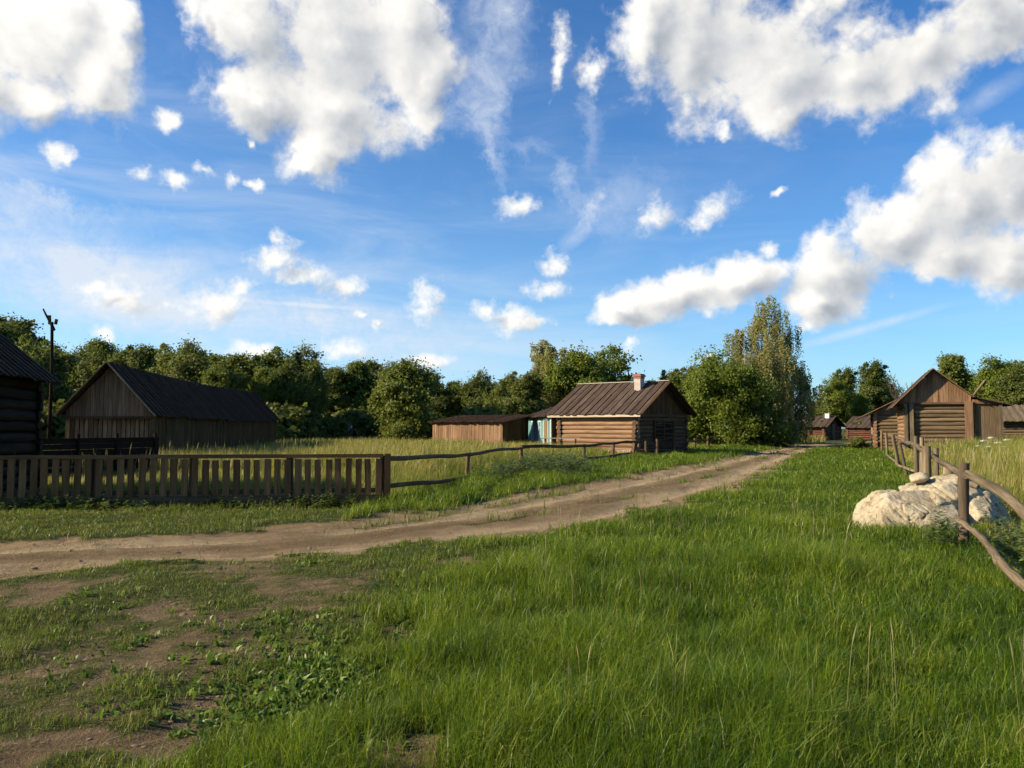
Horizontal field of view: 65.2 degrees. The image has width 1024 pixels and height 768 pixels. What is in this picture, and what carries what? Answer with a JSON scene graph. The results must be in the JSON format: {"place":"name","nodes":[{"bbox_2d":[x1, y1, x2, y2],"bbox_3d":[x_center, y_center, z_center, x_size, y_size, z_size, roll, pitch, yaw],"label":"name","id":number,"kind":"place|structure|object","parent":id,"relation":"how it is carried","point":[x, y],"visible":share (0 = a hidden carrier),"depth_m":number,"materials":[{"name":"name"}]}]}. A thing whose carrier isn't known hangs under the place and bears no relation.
{"place":"outdoors","nodes":[
{"label":"outdoors","id":0,"kind":"place"},
{"bbox_2d":[0,445,813,767],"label":"trodden grass","id":1,"kind":"structure","parent":0,"point":[270,511],"depth_m":7.54,"materials":[{"name":"green plant"}]},
{"bbox_2d":[0,428,1023,767],"bbox_3d":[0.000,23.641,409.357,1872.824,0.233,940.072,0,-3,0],"label":"ground","id":2,"kind":"structure","parent":0,"point":[112,550],"depth_m":7.94,"materials":[{"name":"brown soil"}]},
{"bbox_2d":[0,313,42,355],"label":"leafy tree","id":3,"kind":"object","parent":2,"relation":"on","point":[8,330],"visible":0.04,"depth_m":65.26,"materials":[{"name":"green plant"}]},
{"bbox_2d":[0,311,59,348],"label":"leafy tree","id":4,"kind":"object","parent":2,"relation":"on","point":[30,324],"visible":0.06,"depth_m":105.07,"materials":[{"name":"green plant"}]},
{"bbox_2d":[0,333,62,491],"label":"log house","id":5,"kind":"structure","parent":2,"relation":"on","point":[23,375],"depth_m":19.27,"materials":[{"name":"black wood"}]},
{"bbox_2d":[14,334,58,402],"bbox_3d":[-36.652,0.626,60.336,4.593,8.892,4.217,-1,-3,12],"label":"leafy tree","id":6,"kind":"object","parent":2,"relation":"on","point":[28,347],"visible":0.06,"depth_m":60.24,"materials":[{"name":"green plant"}]},
{"bbox_2d":[43,309,57,444],"bbox_3d":[-19.166,0.218,33.038,0.646,6.712,0.199,0,-3,0],"label":"utility pole","id":7,"kind":"object","parent":2,"relation":"on","point":[52,330],"visible":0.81,"depth_m":33.05,"materials":[{"name":"black wood"}]},
{"bbox_2d":[41,407,64,437],"bbox_3d":[-34.230,2.993,55.759,6.495,3.876,6.336,-1,-3,16],"label":"bush","id":8,"kind":"object","parent":2,"relation":"on","point":[44,419],"visible":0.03,"depth_m":55.34,"materials":[{"name":"green plant"}]},
{"bbox_2d":[41,399,65,438],"bbox_3d":[-33.285,2.990,57.394,6.859,4.093,6.691,1,-3,-25],"label":"bush","id":9,"kind":"object","parent":2,"relation":"on","point":[59,428],"visible":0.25,"depth_m":56.24,"materials":[{"name":"green plant"}]},
{"bbox_2d":[38,345,75,404],"bbox_3d":[-36.349,1.018,61.772,5.667,8.219,6.134,-1,-3,15],"label":"leafy tree","id":10,"kind":"object","parent":2,"relation":"on","point":[63,392],"visible":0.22,"depth_m":62.02,"materials":[{"name":"green plant"}]},
{"bbox_2d":[37,339,84,360],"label":"leafy tree","id":11,"kind":"object","parent":2,"relation":"on","point":[46,342],"visible":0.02,"depth_m":97.86,"materials":[{"name":"green plant"}]},
{"bbox_2d":[61,350,83,388],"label":"leafy tree","id":12,"kind":"object","parent":2,"relation":"on","point":[70,362],"visible":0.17,"depth_m":84.42,"materials":[{"name":"green plant"}]},
{"bbox_2d":[65,344,92,368],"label":"leafy tree","id":13,"kind":"object","parent":2,"relation":"on","point":[77,350],"depth_m":98.72,"materials":[{"name":"green plant"}]},
{"bbox_2d":[67,343,108,393],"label":"leafy tree","id":14,"kind":"object","parent":2,"relation":"on","point":[83,372],"visible":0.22,"depth_m":83.99,"materials":[{"name":"green plant"}]},
{"bbox_2d":[41,433,158,477],"bbox_3d":[-13.032,2.317,25.378,0.120,1.497,4.475,-1,-3,25],"label":"board fence","id":15,"kind":"object","parent":2,"relation":"on","point":[68,446],"visible":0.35,"depth_m":25.46,"materials":[{"name":"black wood"}]},
{"bbox_2d":[74,335,126,361],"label":"leafy tree","id":16,"kind":"object","parent":2,"relation":"on","point":[110,350],"visible":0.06,"depth_m":101.38,"materials":[{"name":"green plant"}]},
{"bbox_2d":[85,349,130,380],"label":"leafy tree","id":17,"kind":"object","parent":2,"relation":"on","point":[118,359],"visible":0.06,"depth_m":81.64,"materials":[{"name":"green plant"}]},
{"bbox_2d":[124,343,157,370],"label":"leafy tree","id":18,"kind":"object","parent":2,"relation":"on","point":[141,360],"visible":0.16,"depth_m":79.09,"materials":[{"name":"green plant"}]},
{"bbox_2d":[126,342,177,366],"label":"leafy tree","id":19,"kind":"object","parent":2,"relation":"on","point":[164,347],"visible":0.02,"depth_m":103.79,"materials":[{"name":"green plant"}]},
{"bbox_2d":[145,348,180,375],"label":"leafy tree","id":20,"kind":"object","parent":2,"relation":"on","point":[164,360],"visible":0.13,"depth_m":73.34,"materials":[{"name":"green plant"}]},
{"bbox_2d":[53,361,279,454],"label":"plank barn","id":21,"kind":"structure","parent":2,"relation":"on","point":[112,399],"depth_m":32.19,"materials":[{"name":"brown wood"}]},
{"bbox_2d":[155,336,212,367],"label":"leafy tree","id":22,"kind":"object","parent":2,"relation":"on","point":[194,348],"depth_m":95.28,"materials":[{"name":"green plant"}]},
{"bbox_2d":[165,333,210,383],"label":"leafy tree","id":23,"kind":"object","parent":2,"relation":"on","point":[192,362],"visible":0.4,"depth_m":69.83,"materials":[{"name":"green plant"}]},
{"bbox_2d":[0,454,390,508],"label":"picket fence","id":24,"kind":"object","parent":2,"relation":"on","point":[93,475],"visible":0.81,"depth_m":16.21,"materials":[{"name":"brown wood"}]},
{"bbox_2d":[206,351,228,363],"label":"leafy tree","id":25,"kind":"object","parent":2,"relation":"on","point":[221,356],"visible":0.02,"depth_m":98.55,"materials":[{"name":"green plant"}]},
{"bbox_2d":[198,355,251,390],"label":"leafy tree","id":26,"kind":"object","parent":2,"relation":"on","point":[224,374],"visible":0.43,"depth_m":66.01,"materials":[{"name":"green plant"}]},
{"bbox_2d":[217,352,263,390],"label":"leafy tree","id":27,"kind":"object","parent":2,"relation":"on","point":[246,364],"visible":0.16,"depth_m":70.50,"materials":[{"name":"green plant"}]},
{"bbox_2d":[248,366,282,407],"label":"leafy tree","id":28,"kind":"object","parent":2,"relation":"on","point":[264,383],"visible":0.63,"depth_m":68.20,"materials":[{"name":"green plant"}]},
{"bbox_2d":[250,346,293,373],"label":"leafy tree","id":29,"kind":"object","parent":2,"relation":"on","point":[268,362],"visible":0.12,"depth_m":100.16,"materials":[{"name":"green plant"}]},
{"bbox_2d":[272,410,289,439],"bbox_3d":[-19.637,3.426,59.961,5.519,3.377,5.658,1,-3,-20],"label":"bush","id":30,"kind":"object","parent":2,"relation":"on","point":[278,435],"visible":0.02,"depth_m":59.75,"materials":[{"name":"green plant"}]},
{"bbox_2d":[266,354,325,419],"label":"leafy tree","id":31,"kind":"object","parent":2,"relation":"on","point":[294,391],"visible":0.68,"depth_m":70.35,"materials":[{"name":"green plant"}]},
{"bbox_2d":[266,400,325,440],"bbox_3d":[-18.573,3.395,65.230,6.758,4.135,6.927,-2,-4,35],"label":"bush","id":32,"kind":"object","parent":2,"relation":"on","point":[294,421],"visible":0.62,"depth_m":64.38,"materials":[{"name":"green plant"}]},
{"bbox_2d":[293,351,310,405],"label":"spruce tree","id":33,"kind":"object","parent":2,"relation":"on","point":[297,356],"visible":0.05,"depth_m":74.12,"materials":[{"name":"green plant"}]},
{"bbox_2d":[284,339,326,374],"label":"leafy tree","id":34,"kind":"object","parent":2,"relation":"on","point":[304,361],"visible":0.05,"depth_m":104.76,"materials":[{"name":"green plant"}]},
{"bbox_2d":[298,359,334,417],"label":"leafy tree","id":35,"kind":"object","parent":2,"relation":"on","point":[319,382],"visible":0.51,"depth_m":74.93,"materials":[{"name":"green plant"}]},
{"bbox_2d":[306,414,326,436],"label":"bush","id":36,"kind":"object","parent":2,"relation":"on","point":[319,422],"visible":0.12,"depth_m":70.53,"materials":[{"name":"green plant"}]},
{"bbox_2d":[324,364,346,376],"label":"leafy tree","id":37,"kind":"object","parent":2,"relation":"on","point":[334,368],"visible":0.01,"depth_m":102.75,"materials":[{"name":"green plant"}]},
{"bbox_2d":[321,365,357,417],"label":"leafy tree","id":38,"kind":"object","parent":2,"relation":"on","point":[337,391],"visible":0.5,"depth_m":82.68,"materials":[{"name":"green plant"}]},
{"bbox_2d":[320,414,359,439],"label":"bush","id":39,"kind":"object","parent":2,"relation":"on","point":[336,427],"visible":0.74,"depth_m":71.99,"materials":[{"name":"green plant"}]},
{"bbox_2d":[0,501,698,767],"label":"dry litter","id":40,"kind":"object","parent":2,"relation":"on","point":[163,652],"visible":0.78,"depth_m":5.61,"materials":[{"name":"brown plant"}]},
{"bbox_2d":[346,425,358,437],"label":"field hut","id":41,"kind":"object","parent":2,"relation":"on","point":[352,430],"visible":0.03,"depth_m":73.89,"materials":[{"name":"wood"}]},
{"bbox_2d":[331,404,384,437],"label":"bush","id":42,"kind":"object","parent":2,"relation":"on","point":[361,420],"visible":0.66,"depth_m":76.61,"materials":[{"name":"green plant"}]},
{"bbox_2d":[341,358,380,416],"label":"leafy tree","id":43,"kind":"object","parent":2,"relation":"on","point":[358,383],"visible":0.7,"depth_m":84.33,"materials":[{"name":"green plant"}]},
{"bbox_2d":[343,357,383,410],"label":"leafy tree","id":44,"kind":"object","parent":2,"relation":"on","point":[374,366],"visible":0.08,"depth_m":100.15,"materials":[{"name":"green plant"}]},
{"bbox_2d":[360,419,386,438],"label":"bush","id":45,"kind":"object","parent":2,"relation":"on","point":[376,429],"visible":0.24,"depth_m":76.39,"materials":[{"name":"green plant"}]},
{"bbox_2d":[0,478,758,766],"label":"dirt clods","id":46,"kind":"object","parent":2,"relation":"on","point":[181,614],"visible":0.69,"depth_m":7.32,"materials":[{"name":"brown soil"}]},
{"bbox_2d":[366,358,397,419],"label":"leafy tree","id":47,"kind":"object","parent":2,"relation":"on","point":[383,373],"visible":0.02,"depth_m":89.59,"materials":[{"name":"green plant"}]},
{"bbox_2d":[361,355,447,440],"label":"leafy tree","id":48,"kind":"object","parent":2,"relation":"on","point":[399,392],"visible":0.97,"depth_m":65.03,"materials":[{"name":"green plant"}]},
{"bbox_2d":[423,373,454,417],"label":"leafy tree","id":49,"kind":"object","parent":2,"relation":"on","point":[441,403],"visible":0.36,"depth_m":80.47,"materials":[{"name":"green plant"}]},
{"bbox_2d":[441,379,462,411],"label":"leafy tree","id":50,"kind":"object","parent":2,"relation":"on","point":[451,383],"visible":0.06,"depth_m":103.90,"materials":[{"name":"green plant"}]},
{"bbox_2d":[442,382,466,417],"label":"leafy tree","id":51,"kind":"object","parent":2,"relation":"on","point":[455,409],"visible":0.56,"depth_m":81.08,"materials":[{"name":"green plant"}]},
{"bbox_2d":[453,367,498,410],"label":"leafy tree","id":52,"kind":"object","parent":2,"relation":"on","point":[471,392],"visible":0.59,"depth_m":79.62,"materials":[{"name":"green plant"}]},
{"bbox_2d":[429,414,533,443],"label":"plank shed","id":53,"kind":"structure","parent":2,"relation":"on","point":[506,428],"depth_m":55.60,"materials":[{"name":"brown wood"}]},
{"bbox_2d":[458,402,513,415],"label":"bush","id":54,"kind":"object","parent":2,"relation":"on","point":[485,410],"visible":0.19,"depth_m":66.70,"materials":[{"name":"green plant"}]},
{"bbox_2d":[482,383,509,408],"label":"leafy tree","id":55,"kind":"object","parent":2,"relation":"on","point":[499,393],"visible":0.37,"depth_m":73.17,"materials":[{"name":"green plant"}]},
{"bbox_2d":[492,370,518,394],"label":"leafy tree","id":56,"kind":"object","parent":2,"relation":"on","point":[507,378],"visible":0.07,"depth_m":104.96,"materials":[{"name":"green plant"}]},
{"bbox_2d":[0,512,1014,767],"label":"broadleaf weeds","id":57,"kind":"object","parent":2,"relation":"on","point":[310,686],"visible":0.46,"depth_m":5.12,"materials":[{"name":"green plant"}]},
{"bbox_2d":[0,446,1023,573],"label":"nettles","id":58,"kind":"object","parent":2,"relation":"on","point":[570,462],"visible":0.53,"depth_m":15.72,"materials":[{"name":"green plant"}]},
{"bbox_2d":[3,433,1023,566],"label":"tall field grass","id":59,"kind":"structure","parent":2,"relation":"on","point":[421,469],"depth_m":28.15,"materials":[{"name":"green plant"}]},
{"bbox_2d":[508,377,518,414],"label":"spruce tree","id":60,"kind":"object","parent":2,"relation":"on","point":[510,396],"visible":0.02,"depth_m":79.95,"materials":[{"name":"green plant"}]},
{"bbox_2d":[15,437,1023,756],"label":"seed stalks","id":61,"kind":"object","parent":2,"relation":"on","point":[283,447],"visible":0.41,"depth_m":13.17,"materials":[{"name":"plant"}]},
{"bbox_2d":[495,370,553,414],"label":"leafy tree","id":62,"kind":"object","parent":2,"relation":"on","point":[528,400],"visible":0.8,"depth_m":66.98,"materials":[{"name":"green plant"}]},
{"bbox_2d":[528,406,556,444],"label":"plank house","id":63,"kind":"structure","parent":2,"relation":"on","point":[541,424],"depth_m":53.90,"materials":[{"name":"teal wood"}]},
{"bbox_2d":[531,421,533,439],"bbox_3d":[1.467,3.332,57.324,0.060,1.390,0.704,0,-3,-8],"label":"window","id":64,"kind":"structure","parent":63,"relation":"in","point":[532,422],"depth_m":57.30,"materials":[{"name":"glass"}]},
{"bbox_2d":[539,420,540,440],"bbox_3d":[1.893,3.172,54.359,0.060,1.390,0.704,0,-3,-8],"label":"window","id":65,"kind":"structure","parent":63,"relation":"in","point":[540,420],"depth_m":54.05,"materials":[{"name":"white glass"}]},
{"bbox_2d":[543,418,548,442],"bbox_3d":[2.222,3.291,52.053,0.062,2.115,1.570,0,-3,-8],"label":"door","id":66,"kind":"structure","parent":63,"relation":"in","point":[546,423],"depth_m":51.90,"materials":[{"name":"brown wood"}]},
{"bbox_2d":[514,339,573,413],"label":"birch tree","id":67,"kind":"object","parent":2,"relation":"on","point":[547,350],"visible":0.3,"depth_m":75.75,"materials":[{"name":"green plant"}]},
{"bbox_2d":[391,437,709,487],"bbox_3d":[5.011,3.327,39.490,2.668,1.198,47.762,-1,-3,22],"label":"rail fence","id":68,"kind":"object","parent":2,"relation":"on","point":[467,465],"visible":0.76,"depth_m":28.74,"materials":[{"name":"brown wood"}]},
{"bbox_2d":[540,438,579,444],"bbox_3d":[2.795,3.631,46.169,2.250,1.045,1.760,0,-3,6],"label":"picnic table","id":69,"kind":"object","parent":2,"relation":"on","point":[559,438],"visible":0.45,"depth_m":45.80,"materials":[{"name":"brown wood"}]},
{"bbox_2d":[538,340,621,404],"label":"leafy tree","id":70,"kind":"object","parent":2,"relation":"on","point":[572,373],"visible":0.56,"depth_m":73.27,"materials":[{"name":"green plant"}]},
{"bbox_2d":[597,449,630,452],"bbox_3d":[5.026,3.965,46.549,4.271,0.378,0.078,-2,-4,38],"label":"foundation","id":71,"kind":"object","parent":2,"relation":"on","point":[620,451],"visible":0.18,"depth_m":45.55,"materials":[{"name":"beige stone"}]},
{"bbox_2d":[591,343,644,382],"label":"leafy tree","id":72,"kind":"object","parent":2,"relation":"on","point":[615,365],"visible":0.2,"depth_m":76.49,"materials":[{"name":"green plant"}]},
{"bbox_2d":[546,374,697,452],"bbox_3d":[6.912,1.997,49.964,6.700,5.041,7.335,-2,-4,38],"label":"log hut","id":73,"kind":"object","parent":2,"relation":"on","point":[640,409],"visible":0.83,"depth_m":48.10,"materials":[{"name":"brown wood"}]},
{"bbox_2d":[659,369,667,381],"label":"spruce tree","id":74,"kind":"object","parent":2,"relation":"on","point":[663,375],"visible":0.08,"depth_m":96.12,"materials":[{"name":"green plant"}]},
{"bbox_2d":[648,368,688,399],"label":"leafy tree","id":75,"kind":"object","parent":2,"relation":"on","point":[672,378],"visible":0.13,"depth_m":105.14,"materials":[{"name":"green plant"}]},
{"bbox_2d":[675,363,694,397],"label":"leafy tree","id":76,"kind":"object","parent":2,"relation":"on","point":[682,369],"visible":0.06,"depth_m":111.82,"materials":[{"name":"green plant"}]},
{"bbox_2d":[674,341,789,445],"bbox_3d":[17.264,0.994,66.561,10.265,8.991,10.354,0,-3,0],"label":"leafy tree","id":77,"kind":"object","parent":2,"relation":"on","point":[719,396],"visible":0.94,"depth_m":64.09,"materials":[{"name":"green plant"}]},
{"bbox_2d":[725,385,800,446],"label":"leafy tree","id":78,"kind":"object","parent":2,"relation":"on","point":[780,434],"visible":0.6,"depth_m":65.72,"materials":[{"name":"green plant"}]},
{"bbox_2d":[722,295,830,443],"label":"birch tree","id":79,"kind":"object","parent":2,"relation":"on","point":[780,365],"visible":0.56,"depth_m":77.40,"materials":[{"name":"green plant"}]},
{"bbox_2d":[783,368,815,442],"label":"birch tree","id":80,"kind":"object","parent":2,"relation":"on","point":[796,413],"visible":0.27,"depth_m":79.54,"materials":[{"name":"green plant"}]},
{"bbox_2d":[814,400,826,415],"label":"leafy tree","id":81,"kind":"object","parent":2,"relation":"on","point":[816,411],"visible":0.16,"depth_m":116.77,"materials":[{"name":"green plant"}]},
{"bbox_2d":[803,413,845,439],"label":"log cabin","id":82,"kind":"object","parent":2,"relation":"on","point":[831,427],"visible":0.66,"depth_m":97.56,"materials":[{"name":"brown wood"}]},
{"bbox_2d":[832,424,834,439],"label":"door","id":83,"kind":"structure","parent":82,"relation":"in","point":[833,425],"depth_m":98.16,"materials":[{"name":"brown wood"}]},
{"bbox_2d":[815,376,860,422],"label":"leafy tree","id":84,"kind":"object","parent":2,"relation":"on","point":[839,395],"visible":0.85,"depth_m":113.03,"materials":[{"name":"green plant"}]},
{"bbox_2d":[829,366,859,431],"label":"leafy tree","id":85,"kind":"object","parent":2,"relation":"on","point":[847,375],"visible":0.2,"depth_m":127.56,"materials":[{"name":"green plant"}]},
{"bbox_2d":[842,420,862,438],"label":"bush","id":86,"kind":"object","parent":2,"relation":"on","point":[855,422],"visible":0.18,"depth_m":107.44,"materials":[{"name":"green plant"}]},
{"bbox_2d":[842,416,870,438],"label":"log cabin","id":87,"kind":"object","parent":2,"relation":"on","point":[863,430],"visible":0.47,"depth_m":106.17,"materials":[{"name":"brown wood"}]},
{"bbox_2d":[842,391,870,424],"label":"leafy tree","id":88,"kind":"object","parent":2,"relation":"on","point":[860,407],"visible":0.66,"depth_m":115.18,"materials":[{"name":"green plant"}]},
{"bbox_2d":[846,436,870,447],"bbox_3d":[25.497,4.330,58.918,1.507,1.060,1.544,1,-3,-19],"label":"bush","id":89,"kind":"object","parent":2,"relation":"on","point":[857,442],"visible":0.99,"depth_m":58.70,"materials":[{"name":"green plant"}]},
{"bbox_2d":[853,358,893,415],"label":"leafy tree","id":90,"kind":"object","parent":2,"relation":"on","point":[871,385],"visible":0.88,"depth_m":120.91,"materials":[{"name":"green plant"}]},
{"bbox_2d":[857,397,910,447],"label":"old log barn","id":91,"kind":"structure","parent":2,"relation":"on","point":[883,419],"depth_m":60.58,"materials":[{"name":"brown wood"}]},
{"bbox_2d":[883,371,904,401],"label":"leafy tree","id":92,"kind":"object","parent":2,"relation":"on","point":[897,391],"visible":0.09,"depth_m":129.33,"materials":[{"name":"green plant"}]},
{"bbox_2d":[885,374,911,399],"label":"bare tree","id":93,"kind":"object","parent":2,"relation":"on","point":[894,388],"visible":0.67,"depth_m":92.98,"materials":[{"name":"green plant"}]},
{"bbox_2d":[852,474,1015,529],"bbox_3d":[6.873,2.070,12.857,2.859,1.215,1.692,2,-4,-34],"label":"boulder","id":94,"kind":"object","parent":2,"relation":"on","point":[889,506],"visible":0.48,"depth_m":12.56,"materials":[{"name":"stone"}]},
{"bbox_2d":[909,472,929,482],"bbox_3d":[6.711,1.540,13.161,0.339,0.182,0.269,0,-3,0],"label":"stone","id":95,"kind":"object","parent":94,"relation":"on","point":[920,477],"visible":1,"depth_m":13.10,"materials":[{"name":"stone"}]},
{"bbox_2d":[924,351,974,391],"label":"leafy tree","id":96,"kind":"object","parent":2,"relation":"on","point":[952,367],"visible":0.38,"depth_m":90.77,"materials":[{"name":"green plant"}]},
{"bbox_2d":[886,368,1013,449],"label":"log barn","id":97,"kind":"structure","parent":2,"relation":"on","point":[937,405],"depth_m":49.03,"materials":[{"name":"brown wood"}]},
{"bbox_2d":[880,431,1023,591],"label":"pole fence","id":98,"kind":"object","parent":2,"relation":"on","point":[963,473],"visible":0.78,"depth_m":10.76,"materials":[{"name":"brown wood"}]},
{"bbox_2d":[965,364,985,398],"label":"leafy tree","id":99,"kind":"object","parent":2,"relation":"on","point":[971,390],"visible":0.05,"depth_m":96.31,"materials":[{"name":"green plant"}]},
{"bbox_2d":[969,353,1023,410],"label":"leafy tree","id":100,"kind":"object","parent":2,"relation":"on","point":[992,367],"visible":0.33,"depth_m":87.45,"materials":[{"name":"green plant"}]},
{"bbox_2d":[987,358,1023,404],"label":"leafy tree","id":101,"kind":"object","parent":2,"relation":"on","point":[1010,385],"visible":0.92,"depth_m":83.68,"materials":[{"name":"green plant"}]},
{"bbox_2d":[1003,405,1023,438],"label":"board roof shed","id":102,"kind":"structure","parent":2,"relation":"on","point":[1013,419],"depth_m":69.60,"materials":[{"name":"brown wood"}]},
{"bbox_2d":[0,0,1023,427],"label":"sky","id":103,"kind":"structure","parent":0,"point":[461,186],"materials":[{"name":"blue"}]},
{"bbox_2d":[81,444,1023,767],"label":"meadow grass","id":104,"kind":"structure","parent":0,"point":[747,564],"depth_m":5.47,"materials":[{"name":"green plant"}]}
]}

